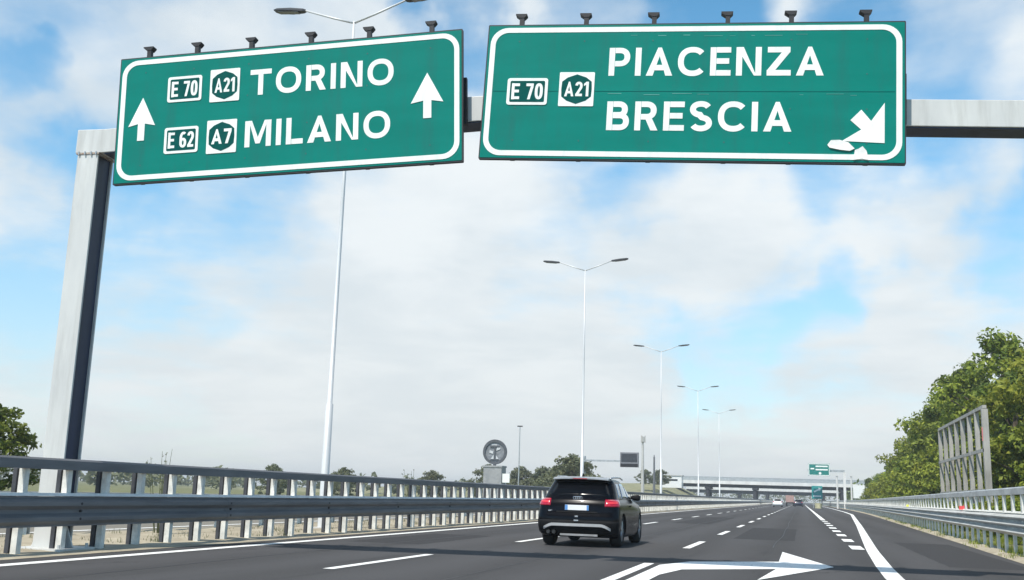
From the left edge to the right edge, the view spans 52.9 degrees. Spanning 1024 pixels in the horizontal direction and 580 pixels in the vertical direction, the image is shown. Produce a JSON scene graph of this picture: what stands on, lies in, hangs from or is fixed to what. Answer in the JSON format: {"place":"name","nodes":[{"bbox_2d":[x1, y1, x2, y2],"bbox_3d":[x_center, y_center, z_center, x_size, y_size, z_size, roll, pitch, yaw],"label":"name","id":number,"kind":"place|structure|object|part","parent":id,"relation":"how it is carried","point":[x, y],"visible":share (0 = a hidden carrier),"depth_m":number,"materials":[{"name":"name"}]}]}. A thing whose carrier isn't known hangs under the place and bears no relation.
{"place":"outdoors","nodes":[
{"label":"outdoors","id":0,"kind":"place"},
{"bbox_2d":[0,513,533,548],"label":"grass","id":1,"kind":"structure","parent":0,"point":[258,530],"depth_m":24.09,"materials":[{"name":"green plant"}]},
{"bbox_2d":[0,502,772,535],"bbox_3d":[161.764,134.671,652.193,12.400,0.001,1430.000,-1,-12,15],"label":"opposite road","id":2,"kind":"structure","parent":0,"point":[117,527],"depth_m":27.60,"materials":[{"name":"grey asphalt"}]},
{"bbox_2d":[0,513,503,533],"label":"edge line","id":3,"kind":"object","parent":2,"relation":"on","point":[208,525],"visible":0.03,"depth_m":26.33,"materials":[{"name":"paint"}]},
{"bbox_2d":[176,483,697,499],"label":"embankment","id":4,"kind":"structure","parent":0,"point":[634,487],"depth_m":259.38,"materials":[{"name":"green plant"}]},
{"bbox_2d":[634,469,652,483],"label":"broadleaf tree","id":5,"kind":"object","parent":4,"relation":"on","point":[647,473],"visible":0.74,"depth_m":250.82,"materials":[{"name":"green plant"}]},
{"bbox_2d":[650,469,671,484],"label":"broadleaf tree","id":6,"kind":"object","parent":4,"relation":"on","point":[664,481],"visible":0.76,"depth_m":252.55,"materials":[{"name":"green plant"}]},
{"bbox_2d":[662,475,683,487],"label":"utility shed","id":7,"kind":"structure","parent":4,"relation":"on","point":[675,481],"depth_m":262.11,"materials":[{"name":"white paint"}]},
{"bbox_2d":[0,503,1023,579],"bbox_3d":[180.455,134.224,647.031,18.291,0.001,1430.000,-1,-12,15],"label":"road","id":8,"kind":"structure","parent":0,"point":[817,539],"depth_m":18.37,"materials":[{"name":"grey asphalt"}]},
{"bbox_2d":[0,504,765,565],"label":"edge line","id":9,"kind":"object","parent":8,"relation":"on","point":[21,563],"visible":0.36,"depth_m":17.79,"materials":[{"name":"paint"}]},
{"bbox_2d":[37,508,794,579],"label":"road seams","id":10,"kind":"object","parent":8,"relation":"on","point":[437,538],"visible":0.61,"depth_m":17.72,"materials":[{"name":"black asphalt"}]},
{"bbox_2d":[355,534,488,543],"bbox_3d":[-1.951,5.789,23.977,1.642,0.001,5.500,-1,-12,15],"label":"road patch","id":11,"kind":"object","parent":8,"relation":"on","point":[430,538],"visible":1,"depth_m":23.55,"materials":[{"name":"grey asphalt"}]},
{"bbox_2d":[325,506,766,568],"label":"lane marking","id":12,"kind":"object","parent":8,"relation":"on","point":[426,554],"visible":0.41,"depth_m":16.34,"materials":[{"name":"paint"}]},
{"bbox_2d":[538,473,640,546],"bbox_3d":[1.940,5.143,24.163,1.953,1.575,4.205,-1,-12,15],"label":"car","id":13,"kind":"object","parent":8,"relation":"on","point":[574,507],"visible":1,"depth_m":22.42,"materials":[{"name":"black paint"}]},
{"bbox_3d":[1.508,4.384,22.664,1.372,0.318,0.354,-1,-12,15],"label":"rear window","id":14,"kind":"part","parent":13,"relation":"part of","materials":[{"name":"black glass"}]},
{"bbox_3d":[2.499,4.608,23.489,0.168,0.349,0.740,-1,-12,15],"label":"side window","id":15,"kind":"part","parent":13,"relation":"part of","materials":[{"name":"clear glass"}]},
{"bbox_2d":[602,508,784,579],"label":"lane marking","id":16,"kind":"object","parent":8,"relation":"on","point":[626,572],"visible":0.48,"depth_m":16.20,"materials":[{"name":"paint"}]},
{"bbox_2d":[673,517,732,523],"bbox_3d":[10.380,12.167,54.409,1.733,0.001,19.000,-1,-12,15],"label":"road patch","id":17,"kind":"object","parent":8,"relation":"on","point":[707,520],"visible":0.93,"depth_m":52.15,"materials":[{"name":"grey asphalt"}]},
{"bbox_2d":[627,552,831,579],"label":"arrow marking","id":18,"kind":"object","parent":8,"relation":"on","point":[787,564],"visible":1,"depth_m":17.18,"materials":[{"name":"paint"}]},
{"bbox_2d":[734,528,796,540],"bbox_3d":[8.913,8.389,35.479,1.717,0.001,13.000,-1,-12,15],"label":"road patch","id":19,"kind":"object","parent":8,"relation":"on","point":[766,534],"visible":0.98,"depth_m":33.85,"materials":[{"name":"grey asphalt"}]},
{"bbox_2d":[773,499,782,506],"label":"car","id":20,"kind":"object","parent":8,"relation":"on","point":[777,502],"visible":1,"depth_m":194.85,"materials":[{"name":"white paint"}]},
{"bbox_2d":[786,495,793,505],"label":"lorry","id":21,"kind":"object","parent":8,"relation":"on","point":[789,498],"visible":0.94,"depth_m":246.32,"materials":[{"name":"red paint"}]},
{"bbox_2d":[794,499,802,506],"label":"car","id":22,"kind":"object","parent":8,"relation":"on","point":[798,502],"visible":1,"depth_m":222.20,"materials":[{"name":"blue paint"}]},
{"bbox_2d":[815,503,821,508],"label":"crash cushion","id":23,"kind":"object","parent":8,"relation":"on","point":[818,505],"visible":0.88,"depth_m":182.96,"materials":[{"name":"yellow plastic"}]},
{"bbox_2d":[805,505,864,549],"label":"lane marking","id":24,"kind":"object","parent":8,"relation":"on","point":[845,540],"visible":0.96,"depth_m":36.20,"materials":[{"name":"paint"}]},
{"bbox_2d":[822,506,904,579],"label":"edge line","id":25,"kind":"object","parent":8,"relation":"on","point":[885,568],"visible":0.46,"depth_m":21.52,"materials":[{"name":"paint"}]},
{"bbox_2d":[896,543,1023,569],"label":"road patch","id":26,"kind":"object","parent":8,"relation":"on","point":[950,556],"visible":1,"depth_m":22.57,"materials":[{"name":"grey asphalt"}]},
{"bbox_2d":[0,0,1023,502],"label":"sky","id":27,"kind":"structure","parent":0,"point":[823,305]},
{"bbox_2d":[1,478,1023,553],"bbox_3d":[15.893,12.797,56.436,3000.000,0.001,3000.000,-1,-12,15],"label":"ground","id":28,"kind":"structure","parent":0,"point":[83,486],"depth_m":159.33,"materials":[{"name":"green plant"}]},
{"bbox_2d":[0,403,41,490],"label":"broadleaf tree","id":29,"kind":"object","parent":28,"relation":"on","point":[22,437],"visible":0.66,"depth_m":37.99,"materials":[{"name":"green plant"}]},
{"bbox_2d":[0,461,466,494],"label":"treeline","id":30,"kind":"object","parent":28,"relation":"on","point":[212,481],"visible":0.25,"depth_m":230.47,"materials":[{"name":"green plant"}]},
{"bbox_2d":[255,463,286,494],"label":"broadleaf tree","id":31,"kind":"object","parent":28,"relation":"on","point":[281,486],"visible":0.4,"depth_m":127.83,"materials":[{"name":"green plant"}]},
{"bbox_2d":[331,467,365,495],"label":"broadleaf tree","id":32,"kind":"object","parent":28,"relation":"on","point":[342,471],"visible":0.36,"depth_m":136.09,"materials":[{"name":"green plant"}]},
{"bbox_2d":[0,503,772,559],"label":"median earth","id":33,"kind":"structure","parent":28,"relation":"on","point":[177,540],"depth_m":20.91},
{"bbox_2d":[147,451,171,532],"bbox_3d":[-7.373,4.228,21.524,0.441,1.794,0.551,-1,-12,15],"label":"weed","id":34,"kind":"object","parent":33,"relation":"on","point":[161,489],"visible":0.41,"depth_m":21.44,"materials":[{"name":"green plant"}]},
{"bbox_2d":[0,491,662,534],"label":"guard rail","id":35,"kind":"object","parent":33,"relation":"on","point":[27,529],"depth_m":26.57,"materials":[{"name":"metal"}]},
{"bbox_2d":[274,0,425,527],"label":"street lamp","id":36,"kind":"object","parent":33,"relation":"on","point":[325,467],"visible":0.8,"depth_m":28.16,"materials":[{"name":"metal"}]},
{"bbox_2d":[0,455,771,553],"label":"guard rail","id":37,"kind":"object","parent":33,"relation":"on","point":[60,509],"visible":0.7,"depth_m":20.68,"materials":[{"name":"metal"}]},
{"bbox_2d":[402,469,413,496],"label":"weed","id":38,"kind":"object","parent":33,"relation":"on","point":[405,485],"visible":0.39,"depth_m":34.52,"materials":[{"name":"green plant"}]},
{"bbox_2d":[21,96,1023,551],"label":"sign gantry","id":39,"kind":"object","parent":33,"relation":"on","point":[87,232],"visible":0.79,"depth_m":16.51,"materials":[{"name":"metal"}]},
{"bbox_2d":[113,20,467,185],"bbox_3d":[-3.611,-2.982,16.523,5.880,2.387,0.232,-3,-12,10],"label":"direction sign","id":40,"kind":"object","parent":39,"relation":"attached to","point":[369,102],"visible":1,"depth_m":16.38,"materials":[{"name":"green metal"}]},
{"bbox_2d":[478,9,906,165],"bbox_3d":[2.630,-3.039,15.421,6.260,2.387,0.237,2,-11,11],"label":"direction sign","id":41,"kind":"object","parent":39,"relation":"attached to","point":[791,92],"visible":1,"depth_m":15.28,"materials":[{"name":"green metal"}]},
{"bbox_2d":[543,258,627,476],"bbox_3d":[4.203,5.554,60.577,5.200,15.087,0.480,-1,-12,15],"label":"street lamp","id":42,"kind":"object","parent":33,"relation":"on","point":[582,431],"visible":0.85,"depth_m":60.83,"materials":[{"name":"metal"}]},
{"bbox_2d":[633,344,689,509],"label":"street lamp","id":43,"kind":"object","parent":33,"relation":"on","point":[661,416],"visible":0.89,"depth_m":94.16,"materials":[{"name":"metal"}]},
{"bbox_2d":[678,386,718,495],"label":"street lamp","id":44,"kind":"object","parent":33,"relation":"on","point":[698,438],"visible":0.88,"depth_m":128.17,"materials":[{"name":"metal"}]},
{"bbox_2d":[702,409,735,496],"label":"street lamp","id":45,"kind":"object","parent":33,"relation":"on","point":[719,454],"visible":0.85,"depth_m":161.10,"materials":[{"name":"metal"}]},
{"bbox_2d":[416,470,449,496],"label":"broadleaf tree","id":46,"kind":"object","parent":28,"relation":"on","point":[432,475],"visible":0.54,"depth_m":155.75,"materials":[{"name":"green plant"}]},
{"bbox_2d":[465,464,513,496],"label":"broadleaf tree","id":47,"kind":"object","parent":28,"relation":"on","point":[477,472],"visible":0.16,"depth_m":162.78,"materials":[{"name":"green plant"}]},
{"bbox_2d":[482,439,506,497],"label":"round road sign","id":48,"kind":"object","parent":28,"relation":"on","point":[494,452],"visible":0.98,"depth_m":153.97,"materials":[{"name":"metal"}]},
{"bbox_2d":[502,474,509,482],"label":"notice board","id":49,"kind":"object","parent":28,"relation":"on","point":[505,478],"visible":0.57,"depth_m":152.29,"materials":[{"name":"metal"}]},
{"bbox_2d":[508,466,531,497],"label":"broadleaf tree","id":50,"kind":"object","parent":28,"relation":"on","point":[514,475],"visible":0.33,"depth_m":166.89,"materials":[{"name":"green plant"}]},
{"bbox_2d":[517,426,522,489],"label":"street lamp","id":51,"kind":"object","parent":28,"relation":"on","point":[519,456],"visible":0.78,"depth_m":122.67,"materials":[{"name":"metal"}]},
{"bbox_2d":[520,466,555,497],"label":"broadleaf tree","id":52,"kind":"object","parent":28,"relation":"on","point":[538,474],"visible":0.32,"depth_m":163.17,"materials":[{"name":"green plant"}]},
{"bbox_2d":[534,453,600,486],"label":"broadleaf tree","id":53,"kind":"object","parent":28,"relation":"on","point":[570,468],"visible":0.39,"depth_m":117.69,"materials":[{"name":"green plant"}]},
{"bbox_2d":[544,463,597,486],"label":"broadleaf tree","id":54,"kind":"object","parent":28,"relation":"on","point":[587,472],"visible":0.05,"depth_m":129.45,"materials":[{"name":"green plant"}]},
{"bbox_2d":[584,452,638,473],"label":"message panel","id":55,"kind":"object","parent":28,"relation":"on","point":[629,459],"visible":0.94,"depth_m":119.26,"materials":[{"name":"black metal"}]},
{"bbox_2d":[641,435,645,491],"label":"mast","id":56,"kind":"object","parent":28,"relation":"on","point":[643,439],"visible":0.91,"depth_m":197.65,"materials":[{"name":"metal"}]},
{"bbox_2d":[653,455,654,492],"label":"mast","id":57,"kind":"object","parent":28,"relation":"on","point":[654,474],"visible":0.83,"depth_m":196.72,"materials":[{"name":"metal"}]},
{"bbox_2d":[686,486,838,504],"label":"overpass","id":58,"kind":"object","parent":28,"relation":"on","point":[739,492],"visible":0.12,"depth_m":410.88,"materials":[{"name":"concrete"}]},
{"bbox_2d":[683,476,866,500],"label":"overpass","id":59,"kind":"object","parent":28,"relation":"on","point":[708,483],"visible":0.44,"depth_m":287.44,"materials":[{"name":"concrete"}]},
{"bbox_2d":[712,493,846,502],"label":"treeline","id":60,"kind":"object","parent":28,"relation":"on","point":[750,496],"visible":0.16,"depth_m":530.75,"materials":[{"name":"green plant"}]},
{"bbox_2d":[812,486,822,507],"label":"direction sign","id":61,"kind":"object","parent":28,"relation":"on","point":[816,492],"visible":0.85,"depth_m":191.24,"materials":[{"name":"metal"}]},
{"bbox_2d":[808,463,845,508],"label":"direction sign","id":62,"kind":"object","parent":28,"relation":"on","point":[818,469],"visible":0.98,"depth_m":188.90,"materials":[{"name":"metal"}]},
{"bbox_2d":[835,475,838,508],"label":"post","id":63,"kind":"object","parent":28,"relation":"on","point":[837,495],"visible":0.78,"depth_m":193.09,"materials":[{"name":"metal"}]},
{"bbox_2d":[850,476,852,499],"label":"post","id":64,"kind":"object","parent":28,"relation":"on","point":[851,487],"visible":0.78,"depth_m":192.52,"materials":[{"name":"metal"}]},
{"bbox_2d":[846,479,867,499],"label":"treeline","id":65,"kind":"object","parent":28,"relation":"on","point":[848,495],"depth_m":279.83,"materials":[{"name":"green plant"}]},
{"bbox_2d":[853,485,864,499],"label":"blank panel","id":66,"kind":"object","parent":28,"relation":"on","point":[857,490],"visible":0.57,"depth_m":187.56,"materials":[{"name":"white paint"}]},
{"bbox_2d":[858,477,873,499],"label":"broadleaf tree","id":67,"kind":"object","parent":28,"relation":"on","point":[867,480],"visible":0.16,"depth_m":190.93,"materials":[{"name":"green plant"}]},
{"bbox_2d":[859,485,877,499],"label":"shrub","id":68,"kind":"object","parent":28,"relation":"on","point":[862,496],"visible":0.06,"depth_m":167.78,"materials":[{"name":"green plant"}]},
{"bbox_2d":[867,475,879,491],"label":"broadleaf tree","id":69,"kind":"object","parent":28,"relation":"on","point":[875,480],"visible":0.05,"depth_m":169.48,"materials":[{"name":"green plant"}]},
{"bbox_2d":[864,477,888,499],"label":"shrub","id":70,"kind":"object","parent":28,"relation":"on","point":[872,490],"visible":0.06,"depth_m":148.13,"materials":[{"name":"green plant"}]},
{"bbox_2d":[869,474,894,497],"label":"shrub","id":71,"kind":"object","parent":28,"relation":"on","point":[879,483],"visible":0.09,"depth_m":131.13,"materials":[{"name":"green plant"}]},
{"bbox_2d":[880,450,897,492],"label":"broadleaf tree","id":72,"kind":"object","parent":28,"relation":"on","point":[887,468],"depth_m":139.04,"materials":[{"name":"green plant"}]},
{"bbox_2d":[874,480,906,498],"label":"shrub","id":73,"kind":"object","parent":28,"relation":"on","point":[885,485],"visible":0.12,"depth_m":116.85,"materials":[{"name":"green plant"}]},
{"bbox_2d":[875,435,914,491],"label":"broadleaf tree","id":74,"kind":"object","parent":28,"relation":"on","point":[897,444],"visible":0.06,"depth_m":122.97,"materials":[{"name":"green plant"}]},
{"bbox_2d":[881,453,923,497],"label":"shrub","id":75,"kind":"object","parent":28,"relation":"on","point":[896,482],"visible":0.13,"depth_m":103.42,"materials":[{"name":"green plant"}]},
{"bbox_2d":[888,451,935,496],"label":"shrub","id":76,"kind":"object","parent":28,"relation":"on","point":[913,470],"visible":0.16,"depth_m":91.19,"materials":[{"name":"green plant"}]},
{"bbox_2d":[894,396,948,489],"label":"broadleaf tree","id":77,"kind":"object","parent":28,"relation":"on","point":[904,450],"visible":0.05,"depth_m":104.72,"materials":[{"name":"green plant"}]},
{"bbox_2d":[823,505,1023,563],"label":"verge earth","id":78,"kind":"structure","parent":28,"relation":"on","point":[994,550],"depth_m":30.47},
{"bbox_2d":[823,486,1023,552],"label":"guard rail","id":79,"kind":"object","parent":78,"relation":"on","point":[1005,522],"visible":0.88,"depth_m":34.14,"materials":[{"name":"metal"}]},
{"bbox_2d":[880,516,1023,558],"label":"grass","id":80,"kind":"structure","parent":78,"relation":"on","point":[1011,551],"depth_m":32.55,"materials":[{"name":"green plant"}]},
{"bbox_2d":[896,454,956,499],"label":"shrub","id":81,"kind":"object","parent":28,"relation":"on","point":[928,472],"visible":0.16,"depth_m":79.95,"materials":[{"name":"green plant"}]},
{"bbox_2d":[892,388,972,488],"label":"broadleaf tree","id":82,"kind":"object","parent":28,"relation":"on","point":[925,437],"visible":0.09,"depth_m":91.44,"materials":[{"name":"green plant"}]},
{"bbox_2d":[922,498,946,525],"bbox_3d":[24.659,12.705,59.163,2.650,1.832,2.599,-5,-13,32],"label":"shrub","id":83,"kind":"object","parent":28,"relation":"on","point":[933,505],"visible":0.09,"depth_m":59.10,"materials":[{"name":"green plant"}]},
{"bbox_2d":[934,501,955,528],"bbox_3d":[23.442,11.905,54.448,2.118,1.493,2.159,3,-11,-8],"label":"shrub","id":84,"kind":"object","parent":28,"relation":"on","point":[949,509],"visible":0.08,"depth_m":54.33,"materials":[{"name":"green plant"}]},
{"bbox_2d":[909,362,989,495],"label":"broadleaf tree","id":85,"kind":"object","parent":28,"relation":"on","point":[917,444],"visible":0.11,"depth_m":81.51,"materials":[{"name":"green plant"}]},
{"bbox_2d":[946,501,970,530],"bbox_3d":[22.036,10.963,49.848,2.135,1.476,2.093,-5,-13,33],"label":"shrub","id":86,"kind":"object","parent":28,"relation":"on","point":[968,503],"visible":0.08,"depth_m":49.57,"materials":[{"name":"green plant"}]},
{"bbox_2d":[936,459,983,502],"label":"shrub","id":87,"kind":"object","parent":28,"relation":"on","point":[955,474],"visible":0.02,"depth_m":69.39,"materials":[{"name":"green plant"}]},
{"bbox_2d":[938,405,992,531],"bbox_3d":[23.729,9.508,52.787,1.476,5.790,15.850,-1,-12,15],"label":"bar grid","id":88,"kind":"object","parent":28,"relation":"on","point":[985,450],"visible":0.6,"depth_m":51.65,"materials":[{"name":"metal"}]},
{"bbox_2d":[963,502,984,533],"bbox_3d":[20.635,10.028,45.235,2.043,1.440,2.083,4,-11,-12],"label":"shrub","id":89,"kind":"object","parent":28,"relation":"on","point":[979,503],"visible":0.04,"depth_m":45.32,"materials":[{"name":"green plant"}]},
{"bbox_2d":[926,326,1023,491],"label":"broadleaf tree","id":90,"kind":"object","parent":28,"relation":"on","point":[998,347],"visible":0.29,"depth_m":69.98,"materials":[{"name":"green plant"}]},
{"bbox_2d":[949,436,1015,501],"bbox_3d":[28.634,11.111,59.833,6.342,5.481,6.220,-1,-12,15],"label":"shrub","id":91,"kind":"object","parent":28,"relation":"on","point":[976,484],"visible":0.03,"depth_m":59.65,"materials":[{"name":"green plant"}]},
{"bbox_2d":[948,369,1023,502],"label":"broadleaf tree","id":92,"kind":"object","parent":28,"relation":"on","point":[1004,424],"visible":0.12,"depth_m":63.67,"materials":[{"name":"green plant"}]},
{"bbox_2d":[965,348,1023,499],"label":"broadleaf tree","id":93,"kind":"object","parent":28,"relation":"on","point":[1007,389],"visible":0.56,"depth_m":51.83,"materials":[{"name":"green plant"}]},
{"bbox_2d":[974,495,1019,536],"bbox_3d":[19.721,9.021,41.035,2.481,1.749,2.530,8,-13,-29],"label":"shrub","id":94,"kind":"object","parent":28,"relation":"on","point":[993,503],"visible":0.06,"depth_m":41.00,"materials":[{"name":"green plant"}]},
{"bbox_2d":[973,425,1023,504],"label":"shrub","id":95,"kind":"object","parent":28,"relation":"on","point":[1012,440],"visible":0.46,"depth_m":50.95,"materials":[{"name":"green plant"}]},
{"bbox_2d":[980,499,1020,540],"bbox_3d":[17.822,8.286,37.052,2.209,1.527,2.166,2,-11,0],"label":"shrub","id":96,"kind":"object","parent":28,"relation":"on","point":[1008,505],"visible":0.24,"depth_m":36.76,"materials":[{"name":"green plant"}]},
{"bbox_2d":[1008,508,1022,544],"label":"shrub","id":97,"kind":"object","parent":28,"relation":"on","point":[1017,509],"visible":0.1,"depth_m":33.32,"materials":[{"name":"green plant"}]},
{"bbox_2d":[1011,461,1023,500],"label":"shrub","id":98,"kind":"object","parent":28,"relation":"on","point":[1021,475],"visible":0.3,"depth_m":43.93,"materials":[{"name":"green plant"}]}
]}

